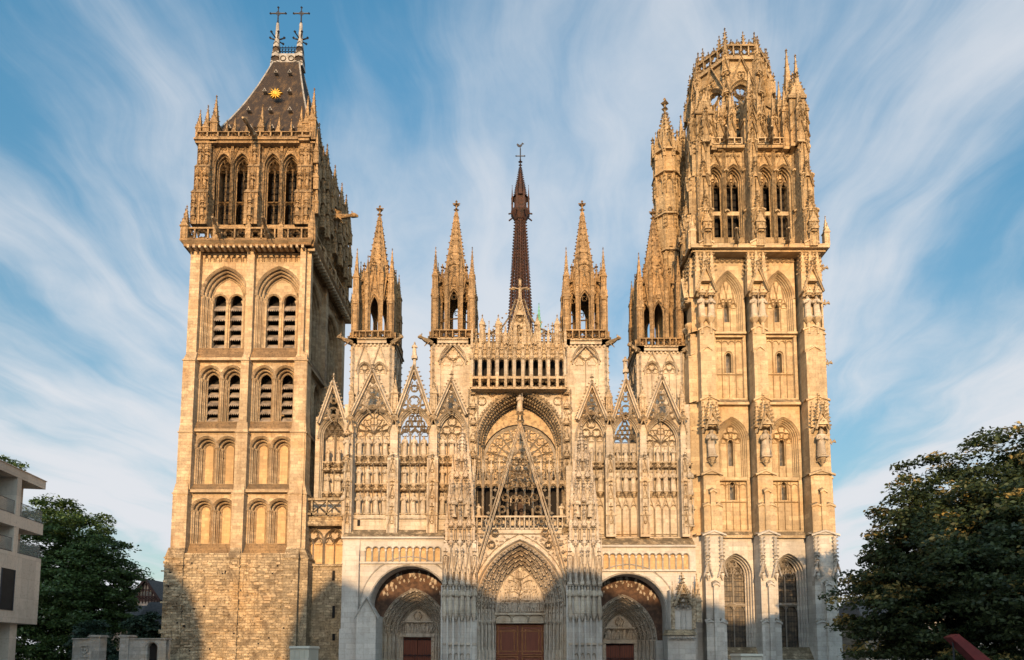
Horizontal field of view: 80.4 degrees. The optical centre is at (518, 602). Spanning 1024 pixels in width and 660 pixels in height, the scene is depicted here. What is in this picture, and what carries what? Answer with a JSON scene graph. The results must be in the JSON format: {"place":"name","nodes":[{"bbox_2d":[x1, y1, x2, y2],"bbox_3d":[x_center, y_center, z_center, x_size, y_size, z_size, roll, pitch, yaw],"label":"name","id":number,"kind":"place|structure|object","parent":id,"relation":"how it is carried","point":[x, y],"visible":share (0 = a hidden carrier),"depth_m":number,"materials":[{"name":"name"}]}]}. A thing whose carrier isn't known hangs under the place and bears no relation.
{"place":"outdoors","nodes":[
{"label":"outdoors","id":0,"kind":"place"},
{"bbox_2d":[0,459,46,659],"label":"modern building","id":1,"kind":"structure","parent":0,"point":[19,583],"depth_m":44.54,"materials":[{"name":"concrete"}]},
{"bbox_2d":[0,567,15,610],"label":"window","id":2,"kind":"structure","parent":1,"relation":"in","point":[7,582],"depth_m":43.51,"materials":[{"name":"black glass"}]},
{"bbox_2d":[0,454,28,470],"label":"rooftop shrub","id":3,"kind":"object","parent":1,"relation":"on","point":[12,462],"visible":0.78,"depth_m":44.90,"materials":[{"name":"green plant"}]},
{"bbox_2d":[72,635,108,659],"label":"garden wall","id":4,"kind":"structure","parent":0,"point":[93,647],"depth_m":50.82,"materials":[{"name":"stone"}]},
{"bbox_2d":[111,606,145,650],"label":"slate roofed house","id":5,"kind":"structure","parent":0,"point":[138,613],"depth_m":75.35,"materials":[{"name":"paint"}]},
{"bbox_2d":[118,635,171,659],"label":"garden wall","id":6,"kind":"structure","parent":0,"point":[131,647],"depth_m":50.84,"materials":[{"name":"stone"}]},
{"bbox_2d":[140,602,161,624],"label":"slate roofed house","id":7,"kind":"structure","parent":0,"point":[154,606],"depth_m":72.75,"materials":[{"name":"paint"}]},
{"bbox_2d":[0,0,1023,652],"label":"sky","id":8,"kind":"structure","parent":0,"point":[916,112],"materials":[{"name":"blue"}]},
{"bbox_2d":[839,599,1023,659],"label":"stone house","id":9,"kind":"structure","parent":0,"point":[846,640],"depth_m":65.49,"materials":[{"name":"stone"}]},
{"label":"ground","id":10,"kind":"structure","parent":0,"visible":0},
{"bbox_2d":[15,493,154,659],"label":"chestnut tree","id":11,"kind":"object","parent":10,"relation":"on","point":[74,589],"visible":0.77,"depth_m":61.77,"materials":[{"name":"green plant"}]},
{"bbox_2d":[62,619,118,659],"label":"bush","id":12,"kind":"object","parent":10,"relation":"on","point":[89,627],"visible":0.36,"depth_m":55.92,"materials":[{"name":"green plant"}]},
{"bbox_2d":[118,611,161,637],"bbox_3d":[-35.673,3.788,58.169,5.032,5.981,4.430,0,-5,0],"label":"garden tree","id":13,"kind":"object","parent":10,"relation":"on","point":[147,625],"visible":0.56,"depth_m":57.40,"materials":[{"name":"green plant"}]},
{"bbox_2d":[133,580,162,605],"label":"timbered house","id":14,"kind":"structure","parent":10,"relation":"on","point":[151,590],"depth_m":79.31,"materials":[{"name":"paint"}]},
{"bbox_2d":[289,646,319,659],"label":"kiosk","id":15,"kind":"object","parent":10,"relation":"on","point":[303,652],"visible":1,"depth_m":30.90,"materials":[{"name":"beige paint"}]},
{"bbox_2d":[158,6,842,659],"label":"cathedral","id":16,"kind":"structure","parent":10,"relation":"on","point":[520,502],"depth_m":56.91,"materials":[{"name":"stone"}]},
{"bbox_2d":[730,654,763,659],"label":"kiosk","id":17,"kind":"object","parent":10,"relation":"on","point":[746,656],"visible":1,"depth_m":30.87,"materials":[{"name":"beige paint"}]},
{"bbox_2d":[817,421,1023,659],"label":"lime tree","id":18,"kind":"object","parent":10,"relation":"on","point":[959,568],"visible":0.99,"depth_m":35.20,"materials":[{"name":"green plant"}]},
{"bbox_2d":[943,634,990,659],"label":"red awning","id":19,"kind":"object","parent":10,"relation":"on","point":[963,647],"visible":1,"depth_m":26.46,"materials":[{"name":"fabric"}]}
]}

